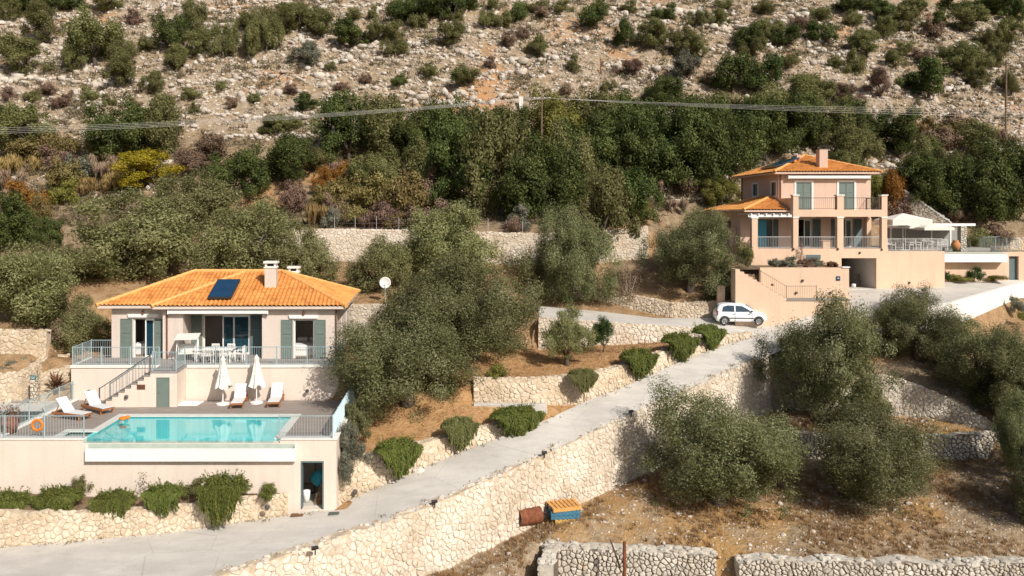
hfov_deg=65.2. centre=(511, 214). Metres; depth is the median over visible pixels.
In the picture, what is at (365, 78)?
dry shrub
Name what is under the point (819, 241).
railing
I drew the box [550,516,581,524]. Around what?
pallet
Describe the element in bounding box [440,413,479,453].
trailing shrub
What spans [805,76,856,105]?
hillside tree
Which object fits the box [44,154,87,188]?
broom bush
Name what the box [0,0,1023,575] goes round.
ground
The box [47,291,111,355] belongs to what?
olive tree
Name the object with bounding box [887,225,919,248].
parasol
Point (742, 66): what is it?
oak tree
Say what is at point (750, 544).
stones
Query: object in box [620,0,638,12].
hillside tree
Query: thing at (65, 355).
stone wall
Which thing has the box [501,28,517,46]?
dry shrub
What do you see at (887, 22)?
hillside tree
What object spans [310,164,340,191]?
autumn shrub
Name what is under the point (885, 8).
oak tree
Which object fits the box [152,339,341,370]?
railing
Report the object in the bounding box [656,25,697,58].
hillside tree
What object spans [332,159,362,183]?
autumn shrub
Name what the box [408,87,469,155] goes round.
oak tree
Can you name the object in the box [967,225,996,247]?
hillside tree
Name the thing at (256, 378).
parasol
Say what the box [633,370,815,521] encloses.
olive tree
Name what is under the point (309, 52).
grey shrub
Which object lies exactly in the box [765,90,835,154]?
oak tree
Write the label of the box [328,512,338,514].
drain cover
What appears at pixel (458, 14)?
hillside tree
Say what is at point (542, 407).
kerb
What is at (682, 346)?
trailing shrub
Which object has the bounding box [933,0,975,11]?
oak tree
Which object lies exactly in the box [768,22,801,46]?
oak tree
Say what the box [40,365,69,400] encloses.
stone wall
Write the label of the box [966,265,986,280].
shrub
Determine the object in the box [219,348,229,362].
patio chair
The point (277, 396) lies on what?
sun lounger
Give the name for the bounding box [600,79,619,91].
hillside tree
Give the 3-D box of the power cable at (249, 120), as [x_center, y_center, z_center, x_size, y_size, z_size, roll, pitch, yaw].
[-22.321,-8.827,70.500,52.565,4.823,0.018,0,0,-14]
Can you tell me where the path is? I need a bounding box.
[0,401,58,410]
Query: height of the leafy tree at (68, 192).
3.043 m
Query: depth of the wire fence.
65.49 m
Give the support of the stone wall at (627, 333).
on the ground at (398, 424)
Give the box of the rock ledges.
[0,0,1023,167]
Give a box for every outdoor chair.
[888,239,894,249]
[893,239,899,248]
[914,239,921,249]
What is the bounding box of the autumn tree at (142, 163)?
[107,147,187,188]
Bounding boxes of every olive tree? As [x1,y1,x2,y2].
[0,234,79,328]
[0,248,43,307]
[29,239,102,281]
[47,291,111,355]
[64,184,213,283]
[148,162,245,236]
[187,188,293,268]
[260,216,341,281]
[318,290,512,425]
[342,229,411,294]
[368,262,459,339]
[383,243,545,366]
[396,197,506,283]
[397,197,481,275]
[519,196,626,305]
[539,304,598,366]
[633,201,746,299]
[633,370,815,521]
[747,280,909,434]
[803,386,955,516]
[866,278,962,363]
[927,300,1023,402]
[959,316,1023,427]
[988,380,1023,476]
[1004,451,1023,522]
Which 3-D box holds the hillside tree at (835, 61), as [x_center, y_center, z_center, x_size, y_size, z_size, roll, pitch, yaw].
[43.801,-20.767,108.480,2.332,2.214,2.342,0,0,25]
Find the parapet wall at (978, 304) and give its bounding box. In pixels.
[835,282,1023,335]
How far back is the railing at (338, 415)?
38.77 m
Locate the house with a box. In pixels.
[705,146,887,248]
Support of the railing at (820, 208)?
on the house
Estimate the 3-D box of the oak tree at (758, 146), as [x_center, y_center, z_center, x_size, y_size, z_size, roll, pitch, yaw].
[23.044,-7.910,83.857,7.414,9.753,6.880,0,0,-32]
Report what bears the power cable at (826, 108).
attached to the utility pole at (541, 99)
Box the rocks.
[0,0,1023,205]
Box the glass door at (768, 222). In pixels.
[766,220,770,245]
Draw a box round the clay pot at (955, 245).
[951,240,960,250]
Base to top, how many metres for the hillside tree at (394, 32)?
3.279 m
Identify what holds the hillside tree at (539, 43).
on the ground at (398, 424)
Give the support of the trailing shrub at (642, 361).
on the stone wall at (615, 377)
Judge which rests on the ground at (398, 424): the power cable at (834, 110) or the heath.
the heath
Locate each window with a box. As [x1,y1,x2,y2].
[752,182,758,196]
[770,180,776,196]
[806,255,820,258]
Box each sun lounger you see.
[11,394,29,402]
[52,396,92,421]
[81,390,114,414]
[230,383,247,408]
[267,382,284,407]
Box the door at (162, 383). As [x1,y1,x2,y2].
[157,378,168,406]
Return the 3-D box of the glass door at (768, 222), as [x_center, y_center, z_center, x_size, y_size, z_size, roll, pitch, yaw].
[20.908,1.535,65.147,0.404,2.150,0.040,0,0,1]
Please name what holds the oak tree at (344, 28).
on the ground at (398, 424)
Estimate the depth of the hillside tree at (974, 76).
105.59 m
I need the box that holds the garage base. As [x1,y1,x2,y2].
[724,245,989,290]
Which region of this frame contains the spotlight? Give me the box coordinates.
[311,546,318,554]
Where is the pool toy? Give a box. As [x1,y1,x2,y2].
[119,415,129,420]
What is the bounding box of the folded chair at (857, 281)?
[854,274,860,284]
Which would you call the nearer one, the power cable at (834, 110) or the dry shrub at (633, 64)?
the power cable at (834, 110)
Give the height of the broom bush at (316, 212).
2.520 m
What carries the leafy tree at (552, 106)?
on the ground at (398, 424)
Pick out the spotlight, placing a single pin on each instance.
(314, 548)
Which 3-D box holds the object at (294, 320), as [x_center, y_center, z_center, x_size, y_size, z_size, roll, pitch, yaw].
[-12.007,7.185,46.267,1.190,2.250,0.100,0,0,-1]
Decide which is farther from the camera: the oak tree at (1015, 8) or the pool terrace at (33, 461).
the oak tree at (1015, 8)
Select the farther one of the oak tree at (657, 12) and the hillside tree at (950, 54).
the oak tree at (657, 12)
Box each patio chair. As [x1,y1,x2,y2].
[194,346,202,361]
[204,348,213,362]
[211,344,219,359]
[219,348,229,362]
[225,344,234,359]
[235,345,244,361]
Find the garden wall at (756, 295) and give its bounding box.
[717,264,850,326]
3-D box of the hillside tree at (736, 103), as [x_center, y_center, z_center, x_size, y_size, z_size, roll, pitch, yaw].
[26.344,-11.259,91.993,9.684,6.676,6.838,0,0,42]
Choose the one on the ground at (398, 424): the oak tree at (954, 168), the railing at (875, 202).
the oak tree at (954, 168)
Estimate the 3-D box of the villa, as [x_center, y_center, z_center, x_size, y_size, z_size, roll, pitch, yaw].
[-17.133,5.610,50.059,15.542,5.600,9.243,0,0,0]
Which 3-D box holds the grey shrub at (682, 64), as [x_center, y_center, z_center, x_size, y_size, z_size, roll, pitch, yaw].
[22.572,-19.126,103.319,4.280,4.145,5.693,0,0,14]
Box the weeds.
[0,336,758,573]
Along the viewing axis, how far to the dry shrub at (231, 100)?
93.35 m
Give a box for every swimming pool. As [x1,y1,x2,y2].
[53,414,300,461]
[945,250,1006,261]
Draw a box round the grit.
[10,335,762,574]
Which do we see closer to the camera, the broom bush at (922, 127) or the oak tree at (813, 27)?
the broom bush at (922, 127)
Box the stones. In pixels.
[432,386,1023,575]
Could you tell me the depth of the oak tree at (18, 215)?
64.52 m
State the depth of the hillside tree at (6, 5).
108.81 m
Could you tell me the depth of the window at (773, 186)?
66.15 m
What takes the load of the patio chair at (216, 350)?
on the terrace at (164, 388)
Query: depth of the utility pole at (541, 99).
76.95 m
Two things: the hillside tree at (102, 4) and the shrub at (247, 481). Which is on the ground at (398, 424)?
the hillside tree at (102, 4)
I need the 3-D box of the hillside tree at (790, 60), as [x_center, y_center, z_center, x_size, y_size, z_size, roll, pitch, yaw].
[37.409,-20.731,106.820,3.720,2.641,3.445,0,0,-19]
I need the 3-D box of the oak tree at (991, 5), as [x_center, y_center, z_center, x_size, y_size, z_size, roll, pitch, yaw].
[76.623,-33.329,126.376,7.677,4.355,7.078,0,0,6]
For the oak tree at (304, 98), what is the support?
on the ground at (398, 424)
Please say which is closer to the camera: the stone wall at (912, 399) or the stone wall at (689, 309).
the stone wall at (912, 399)
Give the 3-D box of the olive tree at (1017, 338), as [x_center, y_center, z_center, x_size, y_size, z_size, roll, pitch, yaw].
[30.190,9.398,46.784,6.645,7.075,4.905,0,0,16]
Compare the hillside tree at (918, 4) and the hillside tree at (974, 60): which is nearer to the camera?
the hillside tree at (974, 60)
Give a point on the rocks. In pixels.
(322, 85)
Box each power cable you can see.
[0,98,544,133]
[1,98,537,131]
[5,98,528,129]
[10,97,532,127]
[537,97,912,107]
[540,97,1003,110]
[572,99,1023,116]
[573,99,1023,113]
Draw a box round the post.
[623,541,625,575]
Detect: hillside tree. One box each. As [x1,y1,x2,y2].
[0,0,23,20]
[0,30,60,73]
[0,99,59,152]
[19,0,66,43]
[21,89,42,102]
[60,1,133,66]
[61,45,87,73]
[80,84,100,101]
[92,0,124,13]
[100,50,137,87]
[101,92,115,105]
[105,35,139,77]
[124,87,184,159]
[131,32,153,51]
[136,69,165,93]
[161,93,175,105]
[163,42,188,71]
[175,26,214,56]
[179,0,220,33]
[180,86,201,99]
[188,101,200,113]
[205,16,239,58]
[215,79,227,90]
[235,4,255,29]
[239,19,261,59]
[246,92,260,102]
[248,8,284,53]
[253,1,293,37]
[256,113,305,132]
[274,0,307,14]
[280,2,315,32]
[301,146,329,170]
[303,5,334,37]
[322,61,336,69]
[344,147,391,190]
[345,6,361,19]
[354,88,413,159]
[365,16,392,41]
[367,3,377,18]
[371,136,432,183]
[378,36,408,56]
[388,19,404,39]
[406,9,428,29]
[418,60,442,77]
[423,18,467,47]
[447,61,481,87]
[448,6,464,21]
[456,96,536,215]
[476,8,498,28]
[487,0,503,8]
[492,9,511,27]
[524,0,548,10]
[524,34,547,57]
[541,113,600,204]
[550,0,575,12]
[562,84,621,136]
[566,51,579,72]
[575,162,642,250]
[591,0,609,8]
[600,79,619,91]
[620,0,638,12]
[635,14,669,51]
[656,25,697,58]
[680,6,709,27]
[681,34,710,57]
[698,88,775,125]
[708,7,730,25]
[714,0,734,8]
[733,32,766,56]
[751,0,782,13]
[755,17,785,38]
[755,80,826,113]
[771,72,835,97]
[781,49,802,68]
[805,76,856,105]
[805,97,879,155]
[806,6,835,20]
[827,54,843,68]
[828,146,869,166]
[833,124,885,163]
[842,9,863,26]
[842,47,867,75]
[846,27,880,57]
[870,14,898,38]
[883,48,909,67]
[891,3,922,31]
[895,40,916,54]
[897,0,928,11]
[911,0,927,11]
[912,131,941,158]
[930,39,981,73]
[933,4,992,32]
[954,46,995,75]
[954,118,999,155]
[962,65,994,88]
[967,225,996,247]
[970,22,1003,45]
[982,41,1009,67]
[993,69,1021,95]
[995,15,1023,46]
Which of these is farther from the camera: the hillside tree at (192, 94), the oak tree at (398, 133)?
the hillside tree at (192, 94)
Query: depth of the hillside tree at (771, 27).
112.87 m
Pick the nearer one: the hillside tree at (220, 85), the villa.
the villa
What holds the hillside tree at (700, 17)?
on the ground at (398, 424)
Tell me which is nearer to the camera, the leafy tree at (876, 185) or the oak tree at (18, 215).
the oak tree at (18, 215)
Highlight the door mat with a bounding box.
[290,513,302,516]
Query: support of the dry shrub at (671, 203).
on the ground at (398, 424)
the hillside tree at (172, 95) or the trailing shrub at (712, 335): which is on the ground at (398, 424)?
the hillside tree at (172, 95)
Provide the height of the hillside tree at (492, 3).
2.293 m
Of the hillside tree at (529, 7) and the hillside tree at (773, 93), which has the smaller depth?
the hillside tree at (773, 93)
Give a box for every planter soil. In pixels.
[0,491,257,510]
[734,265,826,268]
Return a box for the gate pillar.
[30,374,39,403]
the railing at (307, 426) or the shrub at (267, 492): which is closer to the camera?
the shrub at (267, 492)
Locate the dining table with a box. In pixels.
[202,347,236,361]
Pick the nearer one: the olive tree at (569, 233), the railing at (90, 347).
the railing at (90, 347)
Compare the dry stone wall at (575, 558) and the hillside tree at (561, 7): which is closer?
the dry stone wall at (575, 558)
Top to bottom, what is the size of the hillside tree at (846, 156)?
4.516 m
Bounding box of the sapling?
[138,472,147,491]
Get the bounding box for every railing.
[0,381,72,432]
[0,415,84,437]
[72,339,159,364]
[99,354,150,402]
[111,351,155,385]
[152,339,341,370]
[279,415,332,437]
[333,385,353,437]
[735,255,816,297]
[760,236,791,247]
[799,197,835,209]
[799,237,834,246]
[844,197,880,209]
[844,236,880,247]
[866,198,878,209]
[887,236,941,250]
[975,236,1018,251]
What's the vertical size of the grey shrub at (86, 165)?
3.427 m
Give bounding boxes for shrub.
[0,85,18,100]
[0,168,25,189]
[0,360,17,369]
[0,485,30,509]
[3,176,50,209]
[30,482,85,510]
[32,79,57,95]
[35,317,64,344]
[37,142,78,170]
[48,92,71,107]
[61,151,98,177]
[70,473,93,493]
[86,153,123,177]
[87,486,137,520]
[122,6,144,24]
[129,98,143,106]
[139,476,185,518]
[171,149,213,174]
[181,476,203,500]
[187,132,229,160]
[194,469,250,529]
[224,94,238,108]
[238,471,252,494]
[259,482,277,501]
[278,178,306,213]
[283,81,298,95]
[285,39,321,66]
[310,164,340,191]
[320,189,346,221]
[321,205,340,227]
[327,161,352,183]
[332,81,349,91]
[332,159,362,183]
[336,418,371,466]
[337,449,354,485]
[344,395,374,439]
[353,215,374,228]
[358,72,371,83]
[362,199,403,228]
[372,432,423,478]
[389,204,431,228]
[408,161,443,208]
[434,198,461,217]
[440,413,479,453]
[483,55,496,68]
[485,363,506,379]
[488,400,546,436]
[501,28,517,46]
[502,215,524,232]
[506,203,531,231]
[516,23,529,38]
[531,5,549,18]
[559,82,573,94]
[567,366,598,393]
[574,203,603,229]
[611,58,642,74]
[615,262,643,300]
[619,345,659,380]
[642,180,664,194]
[650,497,675,508]
[660,198,688,211]
[660,328,700,362]
[670,48,702,79]
[674,171,708,195]
[691,321,727,350]
[699,70,713,83]
[725,286,730,301]
[735,240,754,266]
[767,258,778,266]
[777,255,797,266]
[787,16,807,31]
[795,242,803,266]
[796,256,815,266]
[811,258,825,266]
[826,261,838,266]
[833,82,863,101]
[834,382,893,415]
[862,66,891,96]
[873,193,914,218]
[881,168,909,211]
[896,152,918,169]
[911,47,931,61]
[916,126,962,149]
[918,14,945,39]
[933,147,962,162]
[937,109,974,130]
[944,205,972,221]
[945,270,950,280]
[948,274,973,280]
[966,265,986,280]
[984,275,1009,280]
[987,220,1015,244]
[992,128,1020,146]
[1008,294,1023,312]
[1016,311,1023,320]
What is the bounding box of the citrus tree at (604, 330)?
[591,315,614,351]
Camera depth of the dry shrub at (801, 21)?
116.60 m
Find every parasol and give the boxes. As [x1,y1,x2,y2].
[214,355,232,405]
[247,355,265,404]
[875,213,932,249]
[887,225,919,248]
[910,223,954,249]
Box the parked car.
[713,302,766,325]
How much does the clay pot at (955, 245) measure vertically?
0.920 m
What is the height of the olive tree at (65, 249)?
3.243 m
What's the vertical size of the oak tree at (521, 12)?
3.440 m
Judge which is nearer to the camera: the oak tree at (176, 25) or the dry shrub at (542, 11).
the oak tree at (176, 25)
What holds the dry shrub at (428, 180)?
on the ground at (398, 424)
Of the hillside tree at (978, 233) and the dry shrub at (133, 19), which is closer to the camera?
the hillside tree at (978, 233)
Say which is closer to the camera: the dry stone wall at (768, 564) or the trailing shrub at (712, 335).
the dry stone wall at (768, 564)
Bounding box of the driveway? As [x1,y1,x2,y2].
[0,280,1023,575]
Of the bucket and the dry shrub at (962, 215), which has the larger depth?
the dry shrub at (962, 215)
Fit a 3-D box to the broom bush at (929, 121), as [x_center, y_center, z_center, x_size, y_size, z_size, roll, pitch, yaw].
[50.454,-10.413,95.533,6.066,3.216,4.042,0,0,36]
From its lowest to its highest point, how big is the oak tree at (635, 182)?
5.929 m
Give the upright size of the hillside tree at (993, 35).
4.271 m
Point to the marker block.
(520, 102)
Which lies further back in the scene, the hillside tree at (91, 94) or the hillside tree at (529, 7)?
the hillside tree at (529, 7)
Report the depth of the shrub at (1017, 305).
61.91 m
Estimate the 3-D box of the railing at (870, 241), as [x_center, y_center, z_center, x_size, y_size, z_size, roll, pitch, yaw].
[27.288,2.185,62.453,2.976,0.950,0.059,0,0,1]
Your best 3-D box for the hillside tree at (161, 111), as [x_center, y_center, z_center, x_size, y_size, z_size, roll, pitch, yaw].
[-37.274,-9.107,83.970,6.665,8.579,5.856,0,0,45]
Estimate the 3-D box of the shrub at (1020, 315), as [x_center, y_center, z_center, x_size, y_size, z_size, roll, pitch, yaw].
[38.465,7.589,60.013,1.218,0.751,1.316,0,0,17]
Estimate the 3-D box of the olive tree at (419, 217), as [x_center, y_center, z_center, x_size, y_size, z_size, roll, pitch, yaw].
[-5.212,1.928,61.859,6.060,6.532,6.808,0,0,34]
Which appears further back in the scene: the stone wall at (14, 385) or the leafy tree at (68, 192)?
the leafy tree at (68, 192)
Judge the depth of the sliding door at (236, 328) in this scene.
47.61 m
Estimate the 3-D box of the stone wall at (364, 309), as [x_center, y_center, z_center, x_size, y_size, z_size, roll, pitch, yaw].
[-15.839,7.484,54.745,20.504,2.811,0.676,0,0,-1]
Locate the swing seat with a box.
[174,333,200,361]
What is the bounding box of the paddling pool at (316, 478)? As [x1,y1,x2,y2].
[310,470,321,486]
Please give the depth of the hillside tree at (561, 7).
116.13 m
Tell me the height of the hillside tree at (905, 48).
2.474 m
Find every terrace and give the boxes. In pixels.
[0,399,358,515]
[70,354,340,406]
[945,249,1023,280]
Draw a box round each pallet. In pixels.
[546,498,581,512]
[547,506,579,515]
[549,512,580,519]
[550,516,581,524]
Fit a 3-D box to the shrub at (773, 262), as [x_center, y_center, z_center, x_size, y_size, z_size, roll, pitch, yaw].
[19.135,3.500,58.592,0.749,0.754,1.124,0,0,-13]
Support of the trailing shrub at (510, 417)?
on the ground at (398, 424)
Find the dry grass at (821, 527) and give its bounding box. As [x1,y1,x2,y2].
[419,386,1023,575]
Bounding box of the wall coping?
[904,189,951,222]
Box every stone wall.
[0,328,50,357]
[0,350,56,401]
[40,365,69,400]
[58,353,70,357]
[202,226,648,265]
[202,354,772,575]
[338,420,539,504]
[350,303,401,334]
[472,373,583,405]
[537,545,560,575]
[538,316,701,349]
[541,539,717,575]
[549,285,730,317]
[583,331,754,401]
[734,552,1023,575]
[770,363,1002,430]
[776,430,1018,460]
[905,192,952,226]
[968,237,1023,250]
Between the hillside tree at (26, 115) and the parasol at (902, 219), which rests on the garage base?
the parasol at (902, 219)
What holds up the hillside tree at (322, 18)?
on the ground at (398, 424)
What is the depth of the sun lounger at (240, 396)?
43.07 m
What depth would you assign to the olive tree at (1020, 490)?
38.66 m
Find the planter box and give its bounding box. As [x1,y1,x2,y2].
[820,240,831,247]
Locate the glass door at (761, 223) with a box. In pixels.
[758,220,765,245]
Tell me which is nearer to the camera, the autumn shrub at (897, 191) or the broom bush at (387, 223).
the broom bush at (387, 223)
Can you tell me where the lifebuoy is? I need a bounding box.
[31,419,43,430]
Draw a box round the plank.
[610,539,620,568]
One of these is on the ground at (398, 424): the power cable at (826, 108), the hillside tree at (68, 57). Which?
the hillside tree at (68, 57)
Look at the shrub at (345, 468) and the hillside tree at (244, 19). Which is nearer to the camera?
the shrub at (345, 468)
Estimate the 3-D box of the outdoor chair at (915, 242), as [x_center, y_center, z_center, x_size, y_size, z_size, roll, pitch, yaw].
[32.401,2.430,63.803,0.460,0.860,0.480,0,0,16]
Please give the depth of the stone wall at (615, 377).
47.57 m
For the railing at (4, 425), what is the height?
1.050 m
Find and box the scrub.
[0,0,1023,229]
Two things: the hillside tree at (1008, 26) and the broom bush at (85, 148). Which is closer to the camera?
the broom bush at (85, 148)
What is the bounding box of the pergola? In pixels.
[873,223,975,250]
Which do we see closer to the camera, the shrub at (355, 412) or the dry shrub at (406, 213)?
the shrub at (355, 412)
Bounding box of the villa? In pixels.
[95,261,360,358]
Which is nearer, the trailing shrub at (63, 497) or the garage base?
the trailing shrub at (63, 497)
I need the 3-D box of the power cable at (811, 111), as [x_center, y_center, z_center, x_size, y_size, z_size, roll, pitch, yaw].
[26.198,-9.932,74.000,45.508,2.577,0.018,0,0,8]
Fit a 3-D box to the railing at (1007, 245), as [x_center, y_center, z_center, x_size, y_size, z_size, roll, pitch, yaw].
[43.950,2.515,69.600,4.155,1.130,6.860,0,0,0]
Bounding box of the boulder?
[412,467,424,472]
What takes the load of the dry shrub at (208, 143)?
on the ground at (398, 424)
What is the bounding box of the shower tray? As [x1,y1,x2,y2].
[178,401,203,405]
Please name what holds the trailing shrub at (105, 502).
on the planter wall at (19, 527)
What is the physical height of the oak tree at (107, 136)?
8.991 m
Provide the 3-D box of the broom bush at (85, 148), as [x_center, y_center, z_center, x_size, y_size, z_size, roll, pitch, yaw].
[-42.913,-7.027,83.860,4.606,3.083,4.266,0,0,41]
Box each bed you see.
[136,340,144,353]
[296,336,312,355]
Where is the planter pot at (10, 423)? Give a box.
[0,401,24,433]
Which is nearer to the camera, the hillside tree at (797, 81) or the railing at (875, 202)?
the railing at (875, 202)
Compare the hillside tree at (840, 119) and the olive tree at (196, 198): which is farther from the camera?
the hillside tree at (840, 119)
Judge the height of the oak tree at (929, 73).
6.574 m
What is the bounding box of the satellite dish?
[379,277,390,287]
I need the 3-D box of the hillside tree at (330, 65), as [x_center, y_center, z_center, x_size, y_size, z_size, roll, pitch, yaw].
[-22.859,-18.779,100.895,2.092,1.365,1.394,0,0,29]
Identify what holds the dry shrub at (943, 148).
on the ground at (398, 424)
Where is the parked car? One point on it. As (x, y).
(726, 312)
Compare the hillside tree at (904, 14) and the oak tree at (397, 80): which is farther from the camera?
the hillside tree at (904, 14)
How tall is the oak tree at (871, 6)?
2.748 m
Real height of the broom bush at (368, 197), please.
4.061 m
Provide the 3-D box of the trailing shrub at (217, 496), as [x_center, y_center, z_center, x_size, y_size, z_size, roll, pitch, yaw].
[-12.457,12.261,34.544,2.374,2.528,1.458,0,0,5]
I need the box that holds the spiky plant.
[43,372,68,389]
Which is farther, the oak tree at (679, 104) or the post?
the oak tree at (679, 104)
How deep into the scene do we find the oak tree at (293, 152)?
77.97 m
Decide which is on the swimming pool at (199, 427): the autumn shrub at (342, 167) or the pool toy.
the pool toy
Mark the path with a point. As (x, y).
(5, 404)
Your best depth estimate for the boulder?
38.73 m
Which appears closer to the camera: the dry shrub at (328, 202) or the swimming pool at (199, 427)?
the swimming pool at (199, 427)
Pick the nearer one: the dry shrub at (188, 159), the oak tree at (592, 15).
the dry shrub at (188, 159)
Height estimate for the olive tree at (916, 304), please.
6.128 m
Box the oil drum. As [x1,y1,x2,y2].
[519,506,543,526]
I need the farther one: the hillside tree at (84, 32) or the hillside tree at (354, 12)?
the hillside tree at (354, 12)
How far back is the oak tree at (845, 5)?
121.67 m
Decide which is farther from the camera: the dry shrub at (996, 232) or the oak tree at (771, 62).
the oak tree at (771, 62)
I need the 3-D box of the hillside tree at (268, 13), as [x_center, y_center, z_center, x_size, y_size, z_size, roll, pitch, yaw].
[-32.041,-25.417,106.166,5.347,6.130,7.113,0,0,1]
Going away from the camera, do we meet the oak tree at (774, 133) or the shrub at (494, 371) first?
the shrub at (494, 371)
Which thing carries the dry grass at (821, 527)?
on the ground at (398, 424)
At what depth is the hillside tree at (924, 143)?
90.78 m
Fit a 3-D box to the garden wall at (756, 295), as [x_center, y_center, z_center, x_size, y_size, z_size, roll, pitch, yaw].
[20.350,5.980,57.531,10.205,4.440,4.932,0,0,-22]
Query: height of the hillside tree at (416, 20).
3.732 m
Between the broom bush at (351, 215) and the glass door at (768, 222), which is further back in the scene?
the broom bush at (351, 215)
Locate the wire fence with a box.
[334,216,522,232]
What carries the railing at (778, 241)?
on the garage base
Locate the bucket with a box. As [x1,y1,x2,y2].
[303,489,309,501]
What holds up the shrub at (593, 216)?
on the ground at (398, 424)
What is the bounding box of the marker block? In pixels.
[519,97,522,108]
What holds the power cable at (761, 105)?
attached to the utility pole at (541, 99)
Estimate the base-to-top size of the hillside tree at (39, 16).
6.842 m
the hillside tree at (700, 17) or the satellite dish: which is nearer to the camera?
the satellite dish
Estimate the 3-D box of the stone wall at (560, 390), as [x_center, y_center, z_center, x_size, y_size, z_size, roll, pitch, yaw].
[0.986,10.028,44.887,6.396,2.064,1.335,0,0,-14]
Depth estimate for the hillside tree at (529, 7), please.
114.64 m
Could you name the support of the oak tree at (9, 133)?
on the ground at (398, 424)
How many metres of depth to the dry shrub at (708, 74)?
101.80 m
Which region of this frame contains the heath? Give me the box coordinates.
[0,0,1023,226]
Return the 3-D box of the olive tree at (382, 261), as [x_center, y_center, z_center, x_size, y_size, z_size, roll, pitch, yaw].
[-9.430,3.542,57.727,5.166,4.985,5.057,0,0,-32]
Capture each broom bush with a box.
[0,152,43,175]
[4,135,63,160]
[27,191,52,219]
[35,130,83,155]
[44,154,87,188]
[74,176,108,195]
[79,135,124,160]
[96,171,128,192]
[304,202,328,227]
[311,183,338,206]
[320,172,362,203]
[336,202,373,226]
[349,170,393,208]
[379,169,435,213]
[383,211,408,228]
[634,199,654,219]
[903,121,928,135]
[917,114,960,136]
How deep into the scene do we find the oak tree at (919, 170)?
75.98 m
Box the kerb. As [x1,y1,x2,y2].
[474,402,546,413]
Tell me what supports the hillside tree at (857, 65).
on the ground at (398, 424)
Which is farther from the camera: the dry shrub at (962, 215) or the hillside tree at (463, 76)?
the hillside tree at (463, 76)
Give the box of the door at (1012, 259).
[1009,256,1016,279]
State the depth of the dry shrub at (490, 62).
102.82 m
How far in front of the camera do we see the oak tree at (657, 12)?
116.28 m
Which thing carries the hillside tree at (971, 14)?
on the ground at (398, 424)
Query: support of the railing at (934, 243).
on the garage base
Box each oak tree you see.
[0,103,23,141]
[0,187,44,249]
[12,0,36,10]
[24,216,66,251]
[41,0,70,11]
[59,0,89,9]
[78,91,162,160]
[147,10,189,50]
[196,138,273,198]
[263,131,318,182]
[292,91,320,111]
[308,87,384,162]
[330,16,371,48]
[384,0,417,21]
[387,95,442,158]
[390,72,406,86]
[399,0,446,22]
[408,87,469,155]
[419,116,505,208]
[436,0,467,18]
[453,97,488,137]
[466,0,487,9]
[484,101,530,154]
[494,122,585,218]
[510,1,528,21]
[541,149,591,212]
[558,103,626,174]
[576,2,608,28]
[583,86,637,124]
[590,97,657,182]
[612,16,636,47]
[614,89,671,128]
[618,164,664,223]
[629,107,700,187]
[638,71,686,109]
[645,5,662,17]
[651,95,714,185]
[653,89,732,121]
[656,0,676,19]
[689,90,757,187]
[707,50,757,93]
[714,95,770,175]
[732,21,768,45]
[734,91,796,160]
[741,51,786,89]
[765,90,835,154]
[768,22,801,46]
[804,18,839,45]
[831,0,874,12]
[832,93,884,141]
[857,0,882,10]
[867,104,924,156]
[872,0,895,18]
[880,140,956,204]
[894,55,952,99]
[918,142,977,215]
[920,10,951,27]
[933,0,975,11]
[955,128,1023,222]
[972,0,1001,8]
[975,0,1010,15]
[988,129,1023,215]
[997,0,1023,23]
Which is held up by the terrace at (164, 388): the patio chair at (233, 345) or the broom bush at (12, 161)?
the patio chair at (233, 345)
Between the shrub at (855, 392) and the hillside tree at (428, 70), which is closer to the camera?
the shrub at (855, 392)
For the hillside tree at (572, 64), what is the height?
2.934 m
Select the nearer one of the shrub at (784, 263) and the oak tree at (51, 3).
the shrub at (784, 263)
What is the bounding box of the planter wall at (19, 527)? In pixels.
[0,492,287,547]
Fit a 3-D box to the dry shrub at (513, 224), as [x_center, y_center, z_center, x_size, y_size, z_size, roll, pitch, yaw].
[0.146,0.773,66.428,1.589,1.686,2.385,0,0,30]
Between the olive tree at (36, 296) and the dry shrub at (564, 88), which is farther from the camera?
the dry shrub at (564, 88)
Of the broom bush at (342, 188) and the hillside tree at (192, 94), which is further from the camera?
the hillside tree at (192, 94)
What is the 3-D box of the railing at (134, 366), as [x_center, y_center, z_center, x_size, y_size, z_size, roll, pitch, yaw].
[-20.792,8.845,43.875,2.505,2.670,0.060,0,0,-1]
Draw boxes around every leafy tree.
[46,175,80,205]
[520,82,589,148]
[700,177,740,206]
[871,174,892,206]
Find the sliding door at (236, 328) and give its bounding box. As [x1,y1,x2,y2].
[204,315,249,353]
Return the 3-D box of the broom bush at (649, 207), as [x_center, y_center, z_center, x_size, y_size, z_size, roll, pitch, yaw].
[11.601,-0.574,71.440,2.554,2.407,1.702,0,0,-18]
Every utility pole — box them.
[534,97,550,139]
[1005,60,1006,129]
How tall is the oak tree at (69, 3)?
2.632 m
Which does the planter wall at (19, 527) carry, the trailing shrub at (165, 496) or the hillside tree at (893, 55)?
the trailing shrub at (165, 496)
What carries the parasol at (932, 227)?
on the garage base
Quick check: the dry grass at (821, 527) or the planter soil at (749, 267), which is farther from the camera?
the planter soil at (749, 267)

